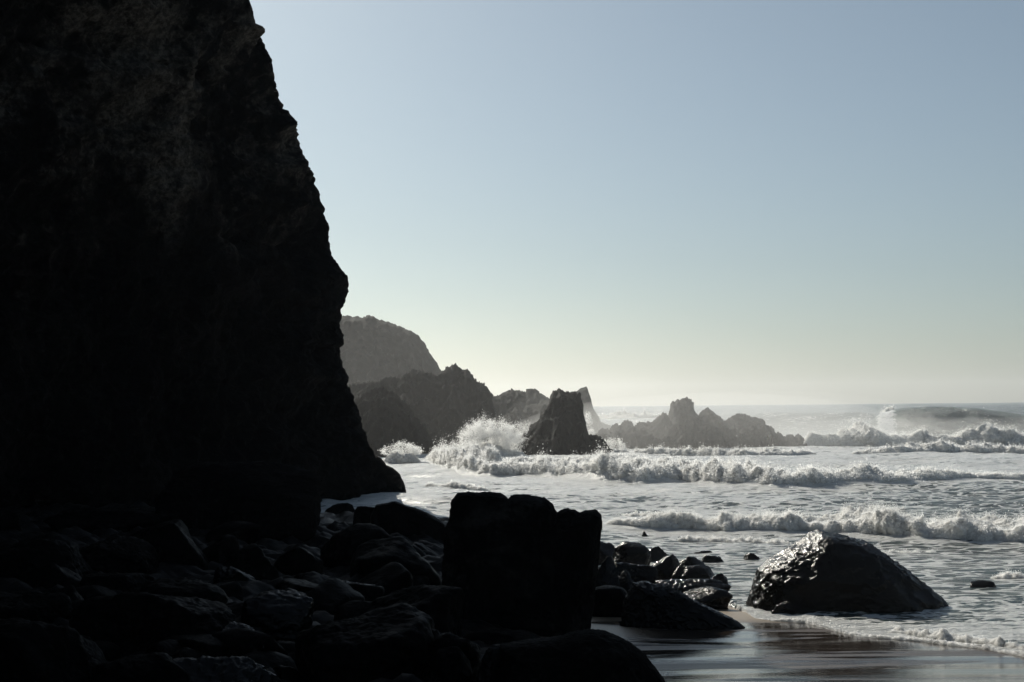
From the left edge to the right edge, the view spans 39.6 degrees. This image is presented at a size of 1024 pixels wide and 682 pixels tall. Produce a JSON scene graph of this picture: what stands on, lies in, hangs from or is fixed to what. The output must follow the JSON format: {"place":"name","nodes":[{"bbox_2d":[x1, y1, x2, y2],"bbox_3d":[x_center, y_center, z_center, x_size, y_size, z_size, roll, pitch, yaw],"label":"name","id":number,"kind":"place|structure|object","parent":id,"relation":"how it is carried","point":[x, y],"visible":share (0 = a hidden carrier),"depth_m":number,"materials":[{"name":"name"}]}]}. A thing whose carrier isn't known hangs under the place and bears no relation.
{"place":"outdoors","nodes":[
{"label":"outdoors","id":0,"kind":"place"},
{"bbox_2d":[0,0,386,507],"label":"cliff","id":1,"kind":"structure","parent":0,"point":[174,285],"depth_m":44.51,"materials":[{"name":"black stone"}]},
{"bbox_2d":[339,315,441,384],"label":"headland","id":2,"kind":"structure","parent":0,"point":[373,348],"depth_m":239.52,"materials":[{"name":"grey stone"}]},
{"bbox_2d":[0,500,1023,681],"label":"beach","id":3,"kind":"structure","parent":0,"point":[757,650],"depth_m":19.08,"materials":[{"name":"black sand"}]},
{"bbox_2d":[0,538,94,577],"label":"boulder","id":4,"kind":"object","parent":3,"relation":"on","point":[15,557],"visible":0.44,"depth_m":21.07,"materials":[{"name":"black stone"}]},
{"bbox_2d":[18,563,80,588],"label":"stone","id":5,"kind":"object","parent":3,"relation":"on","point":[48,575],"visible":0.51,"depth_m":20.16,"materials":[{"name":"black stone"}]},
{"bbox_2d":[0,618,106,681],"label":"boulder","id":6,"kind":"object","parent":3,"relation":"on","point":[35,651],"visible":0.92,"depth_m":13.53,"materials":[{"name":"black stone"}]},
{"bbox_2d":[49,585,83,600],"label":"boulder","id":7,"kind":"object","parent":3,"relation":"on","point":[72,593],"visible":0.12,"depth_m":18.54,"materials":[{"name":"black stone"}]},
{"bbox_2d":[76,585,115,599],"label":"stone","id":8,"kind":"object","parent":3,"relation":"on","point":[87,592],"visible":0.11,"depth_m":19.23,"materials":[{"name":"black stone"}]},
{"bbox_2d":[80,572,155,592],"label":"boulder","id":9,"kind":"object","parent":3,"relation":"on","point":[130,582],"visible":0.35,"depth_m":20.31,"materials":[{"name":"black stone"}]},
{"bbox_2d":[79,536,158,573],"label":"boulder","id":10,"kind":"object","parent":3,"relation":"on","point":[128,554],"visible":0.52,"depth_m":22.36,"materials":[{"name":"black stone"}]},
{"bbox_2d":[89,652,189,681],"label":"boulder","id":11,"kind":"object","parent":3,"relation":"on","point":[156,667],"visible":0.91,"depth_m":13.71,"materials":[{"name":"black stone"}]},
{"bbox_2d":[69,592,236,656],"bbox_3d":[-4.118,3.381,16.333,2.125,1.049,1.707,-1,-3,0],"label":"boulder","id":12,"kind":"object","parent":3,"relation":"on","point":[129,623],"visible":0.53,"depth_m":15.95,"materials":[{"name":"black stone"}]},
{"bbox_2d":[144,639,181,656],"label":"stone","id":13,"kind":"object","parent":3,"relation":"on","point":[170,647],"visible":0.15,"depth_m":15.10,"materials":[{"name":"black stone"}]},
{"bbox_2d":[131,519,208,569],"bbox_3d":[-5.770,3.549,23.657,1.468,1.079,1.178,-1,-3,0],"label":"boulder","id":14,"kind":"object","parent":3,"relation":"on","point":[172,541],"visible":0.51,"depth_m":23.35,"materials":[{"name":"black stone"}]},
{"bbox_2d":[139,577,227,604],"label":"boulder","id":15,"kind":"object","parent":3,"relation":"on","point":[185,587],"visible":0.27,"depth_m":18.36,"materials":[{"name":"black stone"}]},
{"bbox_2d":[147,634,226,656],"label":"stone","id":16,"kind":"object","parent":3,"relation":"on","point":[210,645],"visible":0.36,"depth_m":15.21,"materials":[{"name":"black stone"}]},
{"bbox_2d":[172,655,280,681],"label":"boulder","id":17,"kind":"object","parent":3,"relation":"on","point":[202,668],"visible":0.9,"depth_m":13.99,"materials":[{"name":"black stone"}]},
{"bbox_2d":[213,581,242,600],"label":"stone","id":18,"kind":"object","parent":3,"relation":"on","point":[233,589],"visible":0.29,"depth_m":20.43,"materials":[{"name":"black stone"}]},
{"bbox_2d":[213,566,255,583],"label":"boulder","id":19,"kind":"object","parent":3,"relation":"on","point":[226,574],"visible":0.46,"depth_m":21.49,"materials":[{"name":"black stone"}]},
{"bbox_2d":[221,621,254,630],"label":"boulder","id":20,"kind":"object","parent":3,"relation":"on","point":[231,625],"visible":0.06,"depth_m":15.91,"materials":[{"name":"black stone"}]},
{"bbox_2d":[212,628,290,656],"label":"stone","id":21,"kind":"object","parent":3,"relation":"on","point":[237,642],"visible":0.36,"depth_m":15.33,"materials":[{"name":"black stone"}]},
{"bbox_2d":[223,543,279,580],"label":"boulder","id":22,"kind":"object","parent":3,"relation":"on","point":[251,559],"visible":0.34,"depth_m":22.74,"materials":[{"name":"black stone"}]},
{"bbox_2d":[242,651,297,669],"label":"stone","id":23,"kind":"object","parent":3,"relation":"on","point":[268,659],"visible":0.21,"depth_m":15.12,"materials":[{"name":"black stone"}]},
{"bbox_2d":[240,590,313,641],"bbox_3d":[-2.904,3.501,17.483,0.944,0.868,0.753,-1,-3,0],"label":"boulder","id":24,"kind":"object","parent":3,"relation":"on","point":[277,615],"visible":0.53,"depth_m":17.20,"materials":[{"name":"black stone"}]},
{"bbox_2d":[276,641,295,664],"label":"boulder","id":25,"kind":"object","parent":3,"relation":"on","point":[288,647],"visible":0.07,"depth_m":15.81,"materials":[{"name":"black stone"}]},
{"bbox_2d":[274,578,318,591],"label":"boulder","id":26,"kind":"object","parent":3,"relation":"on","point":[299,585],"visible":0.37,"depth_m":21.66,"materials":[{"name":"black stone"}]},
{"bbox_2d":[273,546,323,575],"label":"boulder","id":27,"kind":"object","parent":3,"relation":"on","point":[296,560],"visible":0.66,"depth_m":23.57,"materials":[{"name":"black stone"}]},
{"bbox_2d":[306,578,364,614],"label":"stone","id":28,"kind":"object","parent":3,"relation":"on","point":[330,595],"visible":0.3,"depth_m":19.07,"materials":[{"name":"black stone"}]},
{"bbox_2d":[325,503,354,514],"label":"boulder","id":29,"kind":"object","parent":3,"relation":"on","point":[337,508],"visible":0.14,"depth_m":40.47,"materials":[{"name":"black stone"}]},
{"bbox_2d":[333,600,372,620],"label":"stone","id":30,"kind":"object","parent":3,"relation":"on","point":[351,609],"visible":0.2,"depth_m":17.97,"materials":[{"name":"black stone"}]},
{"bbox_2d":[320,523,391,567],"bbox_3d":[-2.574,3.780,25.355,1.684,1.096,1.342,-1,-3,0],"label":"boulder","id":31,"kind":"object","parent":3,"relation":"on","point":[338,548],"visible":0.39,"depth_m":24.84,"materials":[{"name":"black stone"}]},
{"bbox_2d":[342,580,372,584],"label":"boulder","id":32,"kind":"object","parent":3,"relation":"on","point":[346,581],"visible":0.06,"depth_m":20.16,"materials":[{"name":"black stone"}]},
{"bbox_2d":[353,506,374,524],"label":"boulder","id":33,"kind":"object","parent":3,"relation":"on","point":[362,514],"visible":0.24,"depth_m":32.09,"materials":[{"name":"black stone"}]},
{"bbox_2d":[295,603,434,681],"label":"boulder","id":34,"kind":"object","parent":3,"relation":"on","point":[393,641],"visible":0.92,"depth_m":14.31,"materials":[{"name":"black stone"}]},
{"bbox_2d":[347,583,384,600],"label":"stone","id":35,"kind":"object","parent":3,"relation":"on","point":[370,592],"visible":0.22,"depth_m":19.86,"materials":[{"name":"black stone"}]},
{"bbox_2d":[357,562,412,595],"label":"stone","id":36,"kind":"object","parent":3,"relation":"on","point":[390,577],"visible":0.48,"depth_m":21.55,"materials":[{"name":"black stone"}]},
{"bbox_2d":[375,456,405,492],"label":"rock","id":37,"kind":"object","parent":3,"relation":"on","point":[390,477],"visible":0.49,"depth_m":56.87,"materials":[{"name":"black stone"}]},
{"bbox_2d":[350,536,441,585],"bbox_3d":[-1.848,3.712,22.946,1.534,1.090,1.220,-1,-3,0],"label":"boulder","id":38,"kind":"object","parent":3,"relation":"on","point":[370,556],"visible":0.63,"depth_m":22.55,"materials":[{"name":"black stone"}]},
{"bbox_2d":[370,501,445,539],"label":"boulder","id":39,"kind":"object","parent":3,"relation":"on","point":[391,517],"visible":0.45,"depth_m":31.03,"materials":[{"name":"black stone"}]},
{"bbox_2d":[367,584,464,637],"bbox_3d":[-1.216,3.552,17.900,0.980,0.952,1.321,2,-4,-44],"label":"boulder","id":40,"kind":"object","parent":3,"relation":"on","point":[441,606],"visible":0.49,"depth_m":17.70,"materials":[{"name":"black stone"}]},
{"bbox_2d":[427,646,473,681],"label":"boulder","id":41,"kind":"object","parent":3,"relation":"on","point":[450,664],"visible":1,"depth_m":14.38,"materials":[{"name":"black stone"}]},
{"bbox_2d":[429,629,481,681],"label":"boulder","id":42,"kind":"object","parent":3,"relation":"on","point":[471,651],"visible":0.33,"depth_m":14.64,"materials":[{"name":"black stone"}]},
{"bbox_2d":[477,644,499,681],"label":"boulder","id":43,"kind":"object","parent":3,"relation":"on","point":[484,673],"visible":0.59,"depth_m":14.37,"materials":[{"name":"black stone"}]},
{"bbox_2d":[441,491,602,636],"bbox_3d":[0.099,3.256,20.193,2.377,2.258,1.177,-1,-3,0],"label":"rock block","id":44,"kind":"object","parent":3,"relation":"on","point":[528,562],"visible":0.73,"depth_m":19.70,"materials":[{"name":"black stone"}]},
{"bbox_2d":[491,629,665,681],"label":"boulder","id":45,"kind":"object","parent":3,"relation":"on","point":[592,655],"visible":1,"depth_m":13.65,"materials":[{"name":"black stone"}]},
{"bbox_2d":[599,541,614,564],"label":"boulder","id":46,"kind":"object","parent":3,"relation":"on","point":[606,550],"visible":0.2,"depth_m":31.32,"materials":[{"name":"grey stone"}]},
{"bbox_2d":[596,556,619,586],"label":"boulder","id":47,"kind":"object","parent":3,"relation":"on","point":[608,573],"visible":0.39,"depth_m":25.94,"materials":[{"name":"black stone"}]},
{"bbox_2d":[592,585,626,616],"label":"boulder","id":48,"kind":"object","parent":3,"relation":"on","point":[608,600],"visible":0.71,"depth_m":22.72,"materials":[{"name":"black stone"}]},
{"bbox_2d":[619,570,633,591],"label":"boulder","id":49,"kind":"object","parent":3,"relation":"on","point":[626,580],"visible":0.44,"depth_m":26.24,"materials":[{"name":"black stone"}]},
{"bbox_2d":[613,541,651,564],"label":"boulder","id":50,"kind":"object","parent":3,"relation":"on","point":[633,553],"visible":0.41,"depth_m":30.10,"materials":[{"name":"black stone"}]},
{"bbox_2d":[615,562,657,583],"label":"boulder","id":51,"kind":"object","parent":3,"relation":"on","point":[638,572],"visible":0.59,"depth_m":27.28,"materials":[{"name":"black stone"}]},
{"bbox_2d":[650,547,668,561],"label":"boulder","id":52,"kind":"object","parent":3,"relation":"on","point":[658,553],"visible":0.23,"depth_m":31.54,"materials":[{"name":"grey stone"}]},
{"bbox_2d":[650,554,679,579],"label":"boulder","id":53,"kind":"object","parent":3,"relation":"on","point":[666,566],"visible":0.43,"depth_m":27.87,"materials":[{"name":"black stone"}]},
{"bbox_2d":[619,580,744,629],"bbox_3d":[2.569,4.039,21.429,1.910,0.864,0.929,-1,-3,0],"label":"boulder","id":54,"kind":"object","parent":3,"relation":"on","point":[646,604],"visible":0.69,"depth_m":21.09,"materials":[{"name":"black stone"}]},
{"bbox_2d":[671,565,709,579],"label":"boulder","id":55,"kind":"object","parent":3,"relation":"on","point":[684,572],"visible":0.39,"depth_m":27.38,"materials":[{"name":"black stone"}]},
{"bbox_2d":[655,578,731,592],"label":"boulder","id":56,"kind":"object","parent":3,"relation":"on","point":[682,585],"visible":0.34,"depth_m":25.96,"materials":[{"name":"black stone"}]},
{"bbox_2d":[679,556,714,576],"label":"boulder","id":57,"kind":"object","parent":3,"relation":"on","point":[690,561],"visible":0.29,"depth_m":28.87,"materials":[{"name":"black stone"}]},
{"bbox_2d":[694,551,711,553],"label":"rock","id":58,"kind":"object","parent":3,"relation":"on","point":[700,552],"visible":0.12,"depth_m":32.94,"materials":[{"name":"black stone"}]},
{"bbox_2d":[684,586,732,609],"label":"boulder","id":59,"kind":"object","parent":3,"relation":"on","point":[715,598],"visible":0.55,"depth_m":24.16,"materials":[{"name":"grey stone"}]},
{"bbox_2d":[701,555,723,561],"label":"rock","id":60,"kind":"object","parent":3,"relation":"on","point":[707,558],"visible":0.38,"depth_m":31.39,"materials":[{"name":"black stone"}]},
{"bbox_2d":[711,573,727,583],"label":"boulder","id":61,"kind":"object","parent":3,"relation":"on","point":[721,577],"visible":0.22,"depth_m":27.72,"materials":[{"name":"black stone"}]},
{"bbox_2d":[743,553,759,559],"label":"rock","id":62,"kind":"object","parent":3,"relation":"on","point":[750,556],"visible":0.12,"depth_m":31.53,"materials":[{"name":"black stone"}]},
{"bbox_2d":[771,601,820,614],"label":"boulder","id":63,"kind":"object","parent":3,"relation":"on","point":[790,607],"visible":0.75,"depth_m":22.80,"materials":[{"name":"black stone"}]},
{"bbox_2d":[746,529,948,612],"bbox_3d":[5.606,3.960,23.970,3.389,1.551,2.533,-1,-3,0],"label":"boulder","id":64,"kind":"object","parent":3,"relation":"on","point":[823,571],"visible":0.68,"depth_m":23.03,"materials":[{"name":"black stone"}]},
{"bbox_2d":[769,618,1023,656],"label":"wave edge","id":65,"kind":"object","parent":3,"relation":"on","point":[931,640],"visible":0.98,"depth_m":19.58,"materials":[{"name":"white liquid"}]},
{"bbox_2d":[970,580,995,586],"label":"rock","id":66,"kind":"object","parent":3,"relation":"on","point":[981,583],"visible":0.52,"depth_m":26.72,"materials":[{"name":"black stone"}]},
{"bbox_2d":[249,0,1023,405],"label":"sky","id":67,"kind":"structure","parent":0,"point":[628,202],"materials":[{"name":"blue"}]},
{"bbox_2d":[321,402,1023,651],"bbox_3d":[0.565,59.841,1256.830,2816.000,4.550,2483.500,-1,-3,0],"label":"sea","id":68,"kind":"structure","parent":0,"point":[950,570],"depth_m":52.22,"materials":[{"name":"liquid"}]},
{"bbox_2d":[354,386,436,456],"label":"sea crag","id":69,"kind":"structure","parent":68,"relation":"in","point":[388,418],"depth_m":101.62,"materials":[{"name":"grey stone"}]},
{"bbox_2d":[380,441,423,463],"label":"wave splash","id":70,"kind":"object","parent":68,"relation":"on","point":[399,455],"visible":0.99,"depth_m":87.04,"materials":[{"name":"white liquid"}]},
{"bbox_2d":[347,363,506,447],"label":"sea crag","id":71,"kind":"structure","parent":68,"relation":"in","point":[447,402],"depth_m":119.24,"materials":[{"name":"grey stone"}]},
{"bbox_2d":[424,478,492,490],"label":"breaking wave","id":72,"kind":"object","parent":68,"relation":"on","point":[458,485],"visible":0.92,"depth_m":60.34,"materials":[{"name":"white liquid"}]},
{"bbox_2d":[444,428,503,463],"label":"breaking wave","id":73,"kind":"object","parent":68,"relation":"on","point":[490,453],"visible":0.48,"depth_m":87.48,"materials":[{"name":"white liquid"}]},
{"bbox_2d":[456,412,527,456],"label":"wave splash","id":74,"kind":"object","parent":68,"relation":"on","point":[503,447],"visible":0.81,"depth_m":97.47,"materials":[{"name":"white liquid"}]},
{"bbox_2d":[505,420,529,445],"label":"wave splash","id":75,"kind":"object","parent":68,"relation":"on","point":[520,429],"visible":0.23,"depth_m":111.87,"materials":[{"name":"white liquid"}]},
{"bbox_2d":[492,388,549,420],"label":"sea crag","id":76,"kind":"structure","parent":68,"relation":"in","point":[506,403],"depth_m":186.99,"materials":[{"name":"grey stone"}]},
{"bbox_2d":[499,399,548,435],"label":"sea crag","id":77,"kind":"structure","parent":68,"relation":"in","point":[531,413],"depth_m":147.70,"materials":[{"name":"grey stone"}]},
{"bbox_2d":[511,388,613,454],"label":"sea stack","id":78,"kind":"object","parent":68,"relation":"in","point":[558,427],"visible":0.66,"depth_m":100.12,"materials":[{"name":"grey stone"}]},
{"bbox_2d":[508,449,639,462],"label":"breaking wave","id":79,"kind":"object","parent":68,"relation":"on","point":[521,459],"visible":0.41,"depth_m":87.98,"materials":[{"name":"white liquid"}]},
{"bbox_2d":[584,411,594,434],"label":"wave splash","id":80,"kind":"object","parent":68,"relation":"on","point":[587,415],"visible":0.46,"depth_m":111.78,"materials":[{"name":"white liquid"}]},
{"bbox_2d":[576,387,610,434],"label":"sea pinnacle","id":81,"kind":"object","parent":68,"relation":"in","point":[596,425],"visible":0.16,"depth_m":132.72,"materials":[{"name":"grey stone"}]},
{"bbox_2d":[604,436,627,452],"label":"wave splash","id":82,"kind":"object","parent":68,"relation":"on","point":[622,448],"visible":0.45,"depth_m":103.64,"materials":[{"name":"white liquid"}]},
{"bbox_2d":[598,408,668,418],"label":"breaking wave","id":83,"kind":"object","parent":68,"relation":"on","point":[625,414],"visible":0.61,"depth_m":328.98,"materials":[{"name":"white liquid"}]},
{"bbox_2d":[612,508,661,516],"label":"breaking wave","id":84,"kind":"object","parent":68,"relation":"on","point":[635,514],"visible":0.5,"depth_m":44.36,"materials":[{"name":"white liquid"}]},
{"bbox_2d":[552,449,762,469],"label":"breaking wave","id":85,"kind":"object","parent":68,"relation":"on","point":[634,460],"visible":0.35,"depth_m":76.59,"materials":[{"name":"white liquid"}]},
{"bbox_2d":[596,397,806,449],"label":"sea reef","id":86,"kind":"object","parent":68,"relation":"in","point":[681,423],"visible":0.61,"depth_m":113.12},
{"bbox_2d":[634,444,815,455],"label":"breaking wave","id":87,"kind":"object","parent":68,"relation":"on","point":[687,451],"visible":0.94,"depth_m":95.42,"materials":[{"name":"white liquid"}]},
{"bbox_2d":[427,438,1023,484],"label":"breaking wave","id":88,"kind":"object","parent":68,"relation":"on","point":[713,469],"visible":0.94,"depth_m":62.86,"materials":[{"name":"white liquid"}]},
{"bbox_2d":[678,532,937,552],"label":"breaking wave","id":89,"kind":"object","parent":68,"relation":"on","point":[749,539],"visible":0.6,"depth_m":35.84,"materials":[{"name":"white liquid"}]},
{"bbox_2d":[606,496,1023,541],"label":"breaking wave","id":90,"kind":"object","parent":68,"relation":"on","point":[885,521],"visible":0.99,"depth_m":37.63,"materials":[{"name":"white liquid"}]},
{"bbox_2d":[879,404,894,412],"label":"breaking wave","id":91,"kind":"object","parent":68,"relation":"on","point":[887,409],"visible":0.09,"depth_m":190.75,"materials":[{"name":"white liquid"}]},
{"bbox_2d":[872,504,905,510],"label":"breaking wave","id":92,"kind":"object","parent":68,"relation":"on","point":[902,508],"visible":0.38,"depth_m":45.39,"materials":[{"name":"white liquid"}]},
{"bbox_2d":[789,498,1023,527],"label":"breaking wave","id":93,"kind":"object","parent":68,"relation":"on","point":[853,513],"visible":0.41,"depth_m":38.70,"materials":[{"name":"white liquid"}]},
{"bbox_2d":[803,407,1023,446],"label":"breaking wave","id":94,"kind":"object","parent":68,"relation":"on","point":[860,433],"visible":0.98,"depth_m":112.66,"materials":[{"name":"white liquid"}]},
{"bbox_2d":[852,436,1023,453],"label":"breaking wave","id":95,"kind":"object","parent":68,"relation":"on","point":[946,446],"visible":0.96,"depth_m":96.01,"materials":[{"name":"white liquid"}]},
{"bbox_2d":[990,570,1023,578],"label":"breaking wave","id":96,"kind":"object","parent":68,"relation":"on","point":[1011,575],"visible":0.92,"depth_m":28.09,"materials":[{"name":"white liquid"}]}
]}

